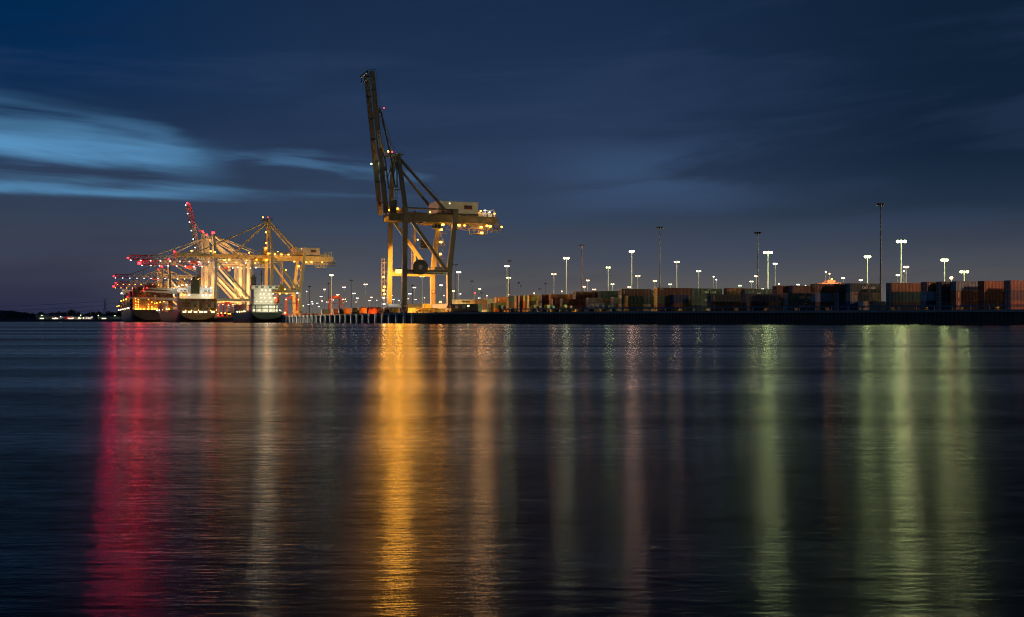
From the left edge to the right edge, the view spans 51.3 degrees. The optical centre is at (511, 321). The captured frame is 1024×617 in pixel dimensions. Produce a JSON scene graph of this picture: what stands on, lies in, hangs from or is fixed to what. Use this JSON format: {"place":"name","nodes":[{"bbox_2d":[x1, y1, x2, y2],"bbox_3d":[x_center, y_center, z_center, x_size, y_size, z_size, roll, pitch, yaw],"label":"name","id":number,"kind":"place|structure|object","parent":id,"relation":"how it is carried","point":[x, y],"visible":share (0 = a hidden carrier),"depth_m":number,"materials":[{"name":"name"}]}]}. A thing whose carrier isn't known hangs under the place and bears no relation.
{"place":"outdoors","nodes":[
{"label":"outdoors","id":0,"kind":"place"},
{"bbox_2d":[0,319,122,321],"bbox_3d":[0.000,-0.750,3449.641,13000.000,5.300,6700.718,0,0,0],"label":"ground","id":1,"kind":"structure","parent":0,"point":[97,320],"depth_m":2012.77,"materials":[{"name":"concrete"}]},
{"bbox_2d":[36,314,61,319],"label":"shed","id":2,"kind":"structure","parent":1,"relation":"on","point":[42,317],"depth_m":2084.53,"materials":[{"name":"grey metal"}]},
{"bbox_2d":[48,315,64,319],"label":"shed","id":3,"kind":"structure","parent":1,"relation":"on","point":[60,317],"depth_m":2083.69,"materials":[{"name":"grey metal"}]},
{"bbox_2d":[64,315,92,319],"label":"shed","id":4,"kind":"structure","parent":1,"relation":"on","point":[69,317],"depth_m":2084.55,"materials":[{"name":"grey metal"}]},
{"bbox_2d":[113,258,200,307],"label":"container crane","id":5,"kind":"object","parent":1,"relation":"on","point":[170,277],"visible":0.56,"depth_m":1457.75,"materials":[{"name":"red paint"}]},
{"bbox_2d":[113,269,200,304],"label":"container crane","id":6,"kind":"object","parent":1,"relation":"on","point":[159,286],"visible":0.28,"depth_m":1627.27,"materials":[{"name":"red paint"}]},
{"bbox_2d":[115,265,200,308],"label":"container crane","id":7,"kind":"object","parent":1,"relation":"on","point":[162,283],"visible":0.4,"depth_m":1563.01,"materials":[{"name":"red paint"}]},
{"bbox_2d":[127,231,279,317],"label":"container crane","id":8,"kind":"object","parent":1,"relation":"on","point":[214,279],"visible":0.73,"depth_m":1014.81,"materials":[{"name":"white paint"}]},
{"bbox_2d":[138,234,269,304],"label":"container crane","id":9,"kind":"object","parent":1,"relation":"on","point":[207,265],"visible":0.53,"depth_m":1064.87,"materials":[{"name":"white paint"}]},
{"bbox_2d":[185,202,264,313],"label":"container crane","id":10,"kind":"object","parent":1,"relation":"on","point":[236,273],"visible":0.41,"depth_m":1097.71,"materials":[{"name":"white paint"}]},
{"bbox_2d":[222,302,233,316],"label":"straddle carrier","id":11,"kind":"object","parent":1,"relation":"on","point":[232,305],"visible":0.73,"depth_m":1014.48,"materials":[{"name":"metal"}]},
{"bbox_2d":[284,296,298,315],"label":"straddle carrier","id":12,"kind":"object","parent":1,"relation":"on","point":[290,297],"visible":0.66,"depth_m":780.69,"materials":[{"name":"metal"}]},
{"bbox_2d":[211,312,426,323],"bbox_3d":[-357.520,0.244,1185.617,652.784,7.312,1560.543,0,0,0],"label":"quay wall","id":13,"kind":"structure","parent":1,"relation":"on","point":[420,317],"depth_m":497.51,"materials":[{"name":"concrete"}]},
{"bbox_2d":[173,216,335,315],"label":"container crane","id":14,"kind":"object","parent":13,"relation":"on","point":[304,255],"visible":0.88,"depth_m":738.41,"materials":[{"name":"paint"}]},
{"bbox_2d":[360,69,502,312],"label":"container crane","id":15,"kind":"object","parent":13,"relation":"on","point":[453,214],"visible":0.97,"depth_m":453.80,"materials":[{"name":"beige paint"}]},
{"bbox_2d":[329,296,343,314],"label":"straddle carrier","id":16,"kind":"object","parent":1,"relation":"on","point":[339,298],"visible":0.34,"depth_m":778.50,"materials":[{"name":"metal"}]},
{"bbox_2d":[367,308,380,313],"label":"container","id":17,"kind":"object","parent":1,"relation":"on","point":[372,310],"visible":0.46,"depth_m":471.13,"materials":[{"name":"metal"}]},
{"bbox_2d":[451,304,481,311],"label":"site cabin","id":18,"kind":"object","parent":1,"relation":"on","point":[466,307],"visible":0.99,"depth_m":403.48,"materials":[{"name":"metal"}]},
{"bbox_2d":[498,305,516,311],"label":"site trailer","id":19,"kind":"object","parent":1,"relation":"on","point":[501,308],"visible":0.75,"depth_m":397.44,"materials":[{"name":"metal"}]},
{"bbox_2d":[560,306,576,311],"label":"container","id":20,"kind":"object","parent":1,"relation":"on","point":[570,310],"visible":0.29,"depth_m":410.19,"materials":[{"name":"paint"}]},
{"bbox_2d":[560,299,576,305],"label":"container","id":21,"kind":"object","parent":20,"relation":"on","point":[570,302],"visible":0.91,"depth_m":409.87,"materials":[{"name":"metal"}]},
{"bbox_2d":[561,305,581,311],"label":"truck","id":22,"kind":"object","parent":1,"relation":"on","point":[564,307],"visible":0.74,"depth_m":383.31,"materials":[{"name":"metal"}]},
{"bbox_2d":[577,306,585,311],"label":"container","id":23,"kind":"object","parent":1,"relation":"on","point":[583,309],"visible":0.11,"depth_m":417.26,"materials":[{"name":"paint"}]},
{"bbox_2d":[575,298,585,305],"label":"container","id":24,"kind":"object","parent":23,"relation":"on","point":[581,302],"visible":0.27,"depth_m":417.04,"materials":[{"name":"metal"}]},
{"bbox_2d":[573,291,591,298],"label":"container","id":25,"kind":"object","parent":24,"relation":"on","point":[581,294],"visible":0.62,"depth_m":417.34,"materials":[{"name":"metal"}]},
{"bbox_2d":[625,304,642,310],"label":"container","id":26,"kind":"object","parent":1,"relation":"on","point":[633,305],"visible":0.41,"depth_m":379.97,"materials":[{"name":"metal"}]},
{"bbox_2d":[625,296,642,303],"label":"container","id":27,"kind":"object","parent":26,"relation":"on","point":[633,299],"visible":1,"depth_m":379.95,"materials":[{"name":"metal"}]},
{"bbox_2d":[618,304,650,310],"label":"container","id":28,"kind":"object","parent":1,"relation":"on","point":[644,305],"visible":0.23,"depth_m":385.57,"materials":[{"name":"metal"}]},
{"bbox_2d":[618,296,650,303],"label":"container","id":29,"kind":"object","parent":28,"relation":"on","point":[646,300],"visible":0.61,"depth_m":385.57,"materials":[{"name":"metal"}]},
{"bbox_2d":[618,289,650,296],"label":"container","id":30,"kind":"object","parent":29,"relation":"on","point":[636,292],"visible":0.92,"depth_m":384.11,"materials":[{"name":"metal"}]},
{"bbox_2d":[656,226,662,287],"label":"lamp mast","id":31,"kind":"object","parent":1,"relation":"on","point":[659,227],"visible":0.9,"depth_m":457.60,"materials":[{"name":"metal"}]},
{"bbox_2d":[654,303,690,310],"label":"container","id":32,"kind":"object","parent":1,"relation":"on","point":[661,305],"visible":0.38,"depth_m":370.40,"materials":[{"name":"metal"}]},
{"bbox_2d":[654,296,690,303],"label":"container","id":33,"kind":"object","parent":32,"relation":"on","point":[662,299],"visible":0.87,"depth_m":370.41,"materials":[{"name":"metal"}]},
{"bbox_2d":[654,288,690,295],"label":"container","id":34,"kind":"object","parent":33,"relation":"on","point":[669,291],"visible":0.97,"depth_m":371.48,"materials":[{"name":"metal"}]},
{"bbox_2d":[670,303,688,310],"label":"container","id":35,"kind":"object","parent":1,"relation":"on","point":[679,304],"visible":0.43,"depth_m":370.11,"materials":[{"name":"metal"}]},
{"bbox_2d":[670,295,688,302],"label":"container","id":36,"kind":"object","parent":35,"relation":"on","point":[679,298],"visible":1,"depth_m":370.10,"materials":[{"name":"metal"}]},
{"bbox_2d":[691,304,706,310],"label":"container","id":37,"kind":"object","parent":1,"relation":"on","point":[704,306],"visible":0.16,"depth_m":391.91,"materials":[{"name":"metal"}]},
{"bbox_2d":[691,296,706,303],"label":"container","id":38,"kind":"object","parent":37,"relation":"on","point":[698,299],"visible":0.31,"depth_m":391.88,"materials":[{"name":"metal"}]},
{"bbox_2d":[691,288,721,295],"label":"container","id":39,"kind":"object","parent":38,"relation":"on","point":[700,291],"visible":0.78,"depth_m":392.61,"materials":[{"name":"metal"}]},
{"bbox_2d":[707,303,741,310],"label":"container","id":40,"kind":"object","parent":1,"relation":"on","point":[720,306],"visible":0.71,"depth_m":366.50,"materials":[{"name":"metal"}]},
{"bbox_2d":[707,294,741,302],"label":"container","id":41,"kind":"object","parent":40,"relation":"on","point":[718,298],"visible":0.94,"depth_m":366.50,"materials":[{"name":"metal"}]},
{"bbox_2d":[426,309,1023,323],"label":"quay wall","id":42,"kind":"structure","parent":1,"relation":"on","point":[1002,316],"depth_m":344.94,"materials":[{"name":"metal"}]},
{"bbox_2d":[510,304,1023,311],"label":"crash barrier","id":43,"kind":"object","parent":42,"relation":"on","point":[783,307],"visible":1,"depth_m":338.50,"materials":[{"name":"metal"}]},
{"bbox_2d":[754,231,761,288],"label":"lamp mast","id":44,"kind":"object","parent":1,"relation":"on","point":[757,232],"visible":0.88,"depth_m":411.83,"materials":[{"name":"metal"}]},
{"bbox_2d":[742,302,780,310],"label":"container","id":45,"kind":"object","parent":1,"relation":"on","point":[760,304],"visible":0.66,"depth_m":355.73,"materials":[{"name":"metal"}]},
{"bbox_2d":[742,294,780,302],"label":"container","id":46,"kind":"object","parent":45,"relation":"on","point":[761,298],"visible":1,"depth_m":355.92,"materials":[{"name":"metal"}]},
{"bbox_2d":[783,302,810,310],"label":"container","id":47,"kind":"object","parent":1,"relation":"on","point":[796,304],"visible":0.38,"depth_m":349.18,"materials":[{"name":"metal"}]},
{"bbox_2d":[783,293,810,301],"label":"container","id":48,"kind":"object","parent":47,"relation":"on","point":[796,297],"visible":0.84,"depth_m":349.35,"materials":[{"name":"metal"}]},
{"bbox_2d":[811,302,833,309],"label":"container","id":49,"kind":"object","parent":1,"relation":"on","point":[822,303],"visible":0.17,"depth_m":344.25,"materials":[{"name":"metal"}]},
{"bbox_2d":[811,293,833,301],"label":"container","id":50,"kind":"object","parent":49,"relation":"on","point":[822,297],"visible":0.75,"depth_m":344.29,"materials":[{"name":"metal"}]},
{"bbox_2d":[811,284,833,292],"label":"container","id":51,"kind":"object","parent":50,"relation":"on","point":[822,288],"visible":0.71,"depth_m":344.29,"materials":[{"name":"metal"}]},
{"bbox_2d":[845,301,857,309],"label":"container","id":52,"kind":"object","parent":1,"relation":"on","point":[851,303],"visible":0.27,"depth_m":339.37,"materials":[{"name":"metal"}]},
{"bbox_2d":[845,292,880,301],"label":"container","id":53,"kind":"object","parent":52,"relation":"on","point":[858,296],"visible":0.88,"depth_m":340.54,"materials":[{"name":"metal"}]},
{"bbox_2d":[845,283,880,292],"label":"container","id":54,"kind":"object","parent":53,"relation":"on","point":[863,287],"visible":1,"depth_m":340.56,"materials":[{"name":"metal"}]},
{"bbox_2d":[858,301,885,309],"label":"container","id":55,"kind":"object","parent":1,"relation":"on","point":[868,305],"visible":0.62,"depth_m":336.58,"materials":[{"name":"metal"}]},
{"bbox_2d":[876,203,884,283],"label":"lamp mast","id":56,"kind":"object","parent":1,"relation":"on","point":[880,204],"visible":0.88,"depth_m":357.16,"materials":[{"name":"metal"}]},
{"bbox_2d":[896,240,906,282],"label":"lamp mast","id":57,"kind":"object","parent":1,"relation":"on","point":[901,241],"visible":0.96,"depth_m":401.10,"materials":[{"name":"grey metal"}]},
{"bbox_2d":[886,301,920,309],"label":"container","id":58,"kind":"object","parent":1,"relation":"on","point":[903,303],"visible":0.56,"depth_m":335.83,"materials":[{"name":"metal"}]},
{"bbox_2d":[886,292,920,300],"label":"container","id":59,"kind":"object","parent":58,"relation":"on","point":[903,296],"visible":0.95,"depth_m":335.87,"materials":[{"name":"metal"}]},
{"bbox_2d":[886,283,920,291],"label":"container","id":60,"kind":"object","parent":59,"relation":"on","point":[903,287],"visible":0.96,"depth_m":335.87,"materials":[{"name":"metal"}]},
{"bbox_2d":[921,301,935,309],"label":"container","id":61,"kind":"object","parent":1,"relation":"on","point":[928,303],"visible":0.32,"depth_m":327.22,"materials":[{"name":"metal"}]},
{"bbox_2d":[921,291,935,300],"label":"container","id":62,"kind":"object","parent":61,"relation":"on","point":[928,295],"visible":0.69,"depth_m":327.19,"materials":[{"name":"metal"}]},
{"bbox_2d":[921,282,935,290],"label":"container","id":63,"kind":"object","parent":62,"relation":"on","point":[928,286],"visible":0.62,"depth_m":327.22,"materials":[{"name":"metal"}]},
{"bbox_2d":[950,300,977,309],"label":"container","id":64,"kind":"object","parent":1,"relation":"on","point":[961,302],"visible":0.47,"depth_m":323.21,"materials":[{"name":"metal"}]},
{"bbox_2d":[950,291,977,300],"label":"container","id":65,"kind":"object","parent":64,"relation":"on","point":[965,295],"visible":0.79,"depth_m":323.21,"materials":[{"name":"metal"}]},
{"bbox_2d":[950,281,977,290],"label":"container","id":66,"kind":"object","parent":65,"relation":"on","point":[963,285],"visible":0.74,"depth_m":323.14,"materials":[{"name":"metal"}]},
{"bbox_2d":[978,300,1003,309],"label":"container","id":67,"kind":"object","parent":1,"relation":"on","point":[992,302],"visible":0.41,"depth_m":319.91,"materials":[{"name":"metal"}]},
{"bbox_2d":[978,290,1003,299],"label":"container","id":68,"kind":"object","parent":67,"relation":"on","point":[989,295],"visible":0.7,"depth_m":319.91,"materials":[{"name":"metal"}]},
{"bbox_2d":[978,281,1003,290],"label":"container","id":69,"kind":"object","parent":68,"relation":"on","point":[991,285],"visible":0.66,"depth_m":320.11,"materials":[{"name":"metal"}]},
{"bbox_2d":[1004,300,1023,308],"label":"container","id":70,"kind":"object","parent":1,"relation":"on","point":[1011,302],"visible":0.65,"depth_m":315.38,"materials":[{"name":"metal"}]},
{"bbox_2d":[1004,290,1023,299],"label":"container","id":71,"kind":"object","parent":70,"relation":"on","point":[1013,294],"visible":1,"depth_m":315.38,"materials":[{"name":"metal"}]},
{"bbox_2d":[1004,280,1023,289],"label":"container","id":72,"kind":"object","parent":71,"relation":"on","point":[1013,284],"visible":1,"depth_m":315.38,"materials":[{"name":"metal"}]},
{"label":"container","id":73,"kind":"object","parent":1,"relation":"on","visible":0},
{"bbox_2d":[936,291,949,300],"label":"container","id":74,"kind":"object","parent":73,"relation":"on","point":[942,295],"visible":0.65,"depth_m":325.11,"materials":[{"name":"metal"}]},
{"bbox_2d":[936,281,949,290],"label":"container","id":75,"kind":"object","parent":74,"relation":"on","point":[942,286],"visible":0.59,"depth_m":325.05,"materials":[{"name":"metal"}]},
{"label":"container","id":76,"kind":"object","parent":1,"relation":"on","visible":0},
{"bbox_2d":[834,292,844,301],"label":"container","id":77,"kind":"object","parent":76,"relation":"on","point":[839,297],"visible":0.66,"depth_m":341.58,"materials":[{"name":"metal"}]},
{"bbox_2d":[834,283,844,292],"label":"container","id":78,"kind":"object","parent":77,"relation":"on","point":[839,287],"visible":0.63,"depth_m":341.58,"materials":[{"name":"metal"}]},
{"bbox_2d":[6,301,120,314],"bbox_3d":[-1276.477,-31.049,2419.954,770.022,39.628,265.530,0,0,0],"label":"power line","id":79,"kind":"object","parent":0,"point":[60,308],"visible":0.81,"depth_m":2342.67,"materials":[{"name":"metal"}]},
{"bbox_2d":[98,315,121,318],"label":"shed","id":80,"kind":"structure","parent":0,"point":[109,316],"depth_m":2085.54,"materials":[{"name":"grey metal"}]},
{"bbox_2d":[0,310,283,319],"bbox_3d":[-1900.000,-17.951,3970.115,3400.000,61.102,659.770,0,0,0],"label":"hills","id":81,"kind":"structure","parent":0,"point":[3,313],"depth_m":3770.32,"materials":[{"name":"black"}]},
{"bbox_2d":[0,322,1023,616],"bbox_3d":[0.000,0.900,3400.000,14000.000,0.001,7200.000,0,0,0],"label":"water","id":82,"kind":"structure","parent":0,"point":[476,470],"depth_m":6.43,"materials":[{"name":"liquid"}]},
{"bbox_2d":[117,283,173,321],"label":"container ship","id":83,"kind":"object","parent":82,"relation":"on","point":[142,314],"visible":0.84,"depth_m":1336.59,"materials":[{"name":"metal"}]},
{"bbox_2d":[121,291,172,311],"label":"stowed containers","id":84,"kind":"object","parent":83,"relation":"on","point":[130,303],"visible":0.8,"depth_m":1342.43,"materials":[{"name":"orange metal"}]},
{"bbox_2d":[127,277,216,321],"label":"container ship","id":85,"kind":"object","parent":82,"relation":"on","point":[194,290],"visible":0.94,"depth_m":971.80,"materials":[{"name":"grey metal"}]},
{"bbox_2d":[231,270,281,322],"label":"feeder ship","id":86,"kind":"object","parent":82,"relation":"on","point":[263,307],"visible":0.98,"depth_m":669.69,"materials":[{"name":"white metal"}]},
{"bbox_2d":[0,0,1023,315],"label":"sky","id":87,"kind":"structure","parent":0,"point":[598,125],"materials":[{"name":"blue"}]},
{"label":"container","id":88,"kind":"object","parent":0,"visible":0},
{"bbox_2d":[527,301,535,306],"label":"container","id":89,"kind":"object","parent":88,"relation":"on","point":[529,303],"visible":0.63,"depth_m":452.08,"materials":[{"name":"metal"}]},
{"bbox_2d":[527,295,538,300],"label":"container","id":90,"kind":"object","parent":89,"relation":"on","point":[532,297],"visible":0.83,"depth_m":452.28,"materials":[{"name":"metal"}]},
{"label":"container","id":91,"kind":"object","parent":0,"visible":0},
{"bbox_2d":[539,301,548,306],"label":"container","id":92,"kind":"object","parent":91,"relation":"on","point":[542,303],"visible":0.52,"depth_m":443.12,"materials":[{"name":"metal"}]},
{"bbox_2d":[539,294,548,300],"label":"container","id":93,"kind":"object","parent":92,"relation":"on","point":[543,297],"visible":0.67,"depth_m":443.18,"materials":[{"name":"metal"}]},
{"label":"container","id":94,"kind":"object","parent":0,"visible":0},
{"bbox_2d":[549,294,566,299],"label":"container","id":95,"kind":"object","parent":94,"relation":"on","point":[557,296],"visible":0.52,"depth_m":439.46,"materials":[{"name":"metal"}]},
{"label":"container","id":96,"kind":"object","parent":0,"visible":0},
{"bbox_2d":[550,299,559,305],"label":"container","id":97,"kind":"object","parent":96,"relation":"on","point":[554,302],"visible":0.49,"depth_m":419.33,"materials":[{"name":"metal"}]},
{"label":"container","id":98,"kind":"object","parent":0,"visible":0},
{"bbox_2d":[586,298,602,304],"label":"container","id":99,"kind":"object","parent":98,"relation":"on","point":[595,301],"visible":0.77,"depth_m":405.74,"materials":[{"name":"metal"}]},
{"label":"container","id":100,"kind":"object","parent":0,"visible":0},
{"bbox_2d":[603,298,609,304],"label":"container","id":101,"kind":"object","parent":100,"relation":"on","point":[606,301],"visible":0.33,"depth_m":409.77,"materials":[{"name":"metal"}]},
{"bbox_2d":[598,291,617,297],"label":"container","id":102,"kind":"object","parent":101,"relation":"on","point":[605,294],"visible":0.64,"depth_m":410.19,"materials":[{"name":"metal"}]},
{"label":"container","id":103,"kind":"object","parent":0,"visible":0},
{"bbox_2d":[724,288,755,294],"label":"container","id":104,"kind":"object","parent":103,"relation":"on","point":[732,291],"visible":0.48,"depth_m":388.48,"materials":[{"name":"metal"}]},
{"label":"container","id":105,"kind":"object","parent":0,"visible":0},
{"bbox_2d":[741,289,771,294],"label":"container","id":106,"kind":"object","parent":105,"relation":"on","point":[756,291],"visible":0.51,"depth_m":384.04,"materials":[{"name":"metal"}]},
{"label":"container","id":107,"kind":"object","parent":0,"visible":0},
{"bbox_2d":[772,286,787,293],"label":"container","id":108,"kind":"object","parent":107,"relation":"on","point":[779,289],"visible":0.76,"depth_m":362.16,"materials":[{"name":"metal"}]},
{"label":"container","id":109,"kind":"object","parent":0,"visible":0},
{"bbox_2d":[788,285,810,292],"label":"container","id":110,"kind":"object","parent":109,"relation":"on","point":[798,289],"visible":0.54,"depth_m":361.62,"materials":[{"name":"metal"}]},
{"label":"container","id":111,"kind":"object","parent":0,"visible":0},
{"bbox_2d":[452,299,473,303],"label":"container","id":112,"kind":"object","parent":111,"relation":"on","point":[460,301],"visible":0.75,"depth_m":547.07,"materials":[{"name":"metal"}]},
{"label":"container","id":113,"kind":"object","parent":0,"visible":0},
{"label":"container","id":114,"kind":"object","parent":113,"relation":"on","visible":0},
{"bbox_2d":[474,299,486,304],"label":"container","id":115,"kind":"object","parent":114,"relation":"on","point":[481,301],"visible":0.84,"depth_m":546.27,"materials":[{"name":"metal"}]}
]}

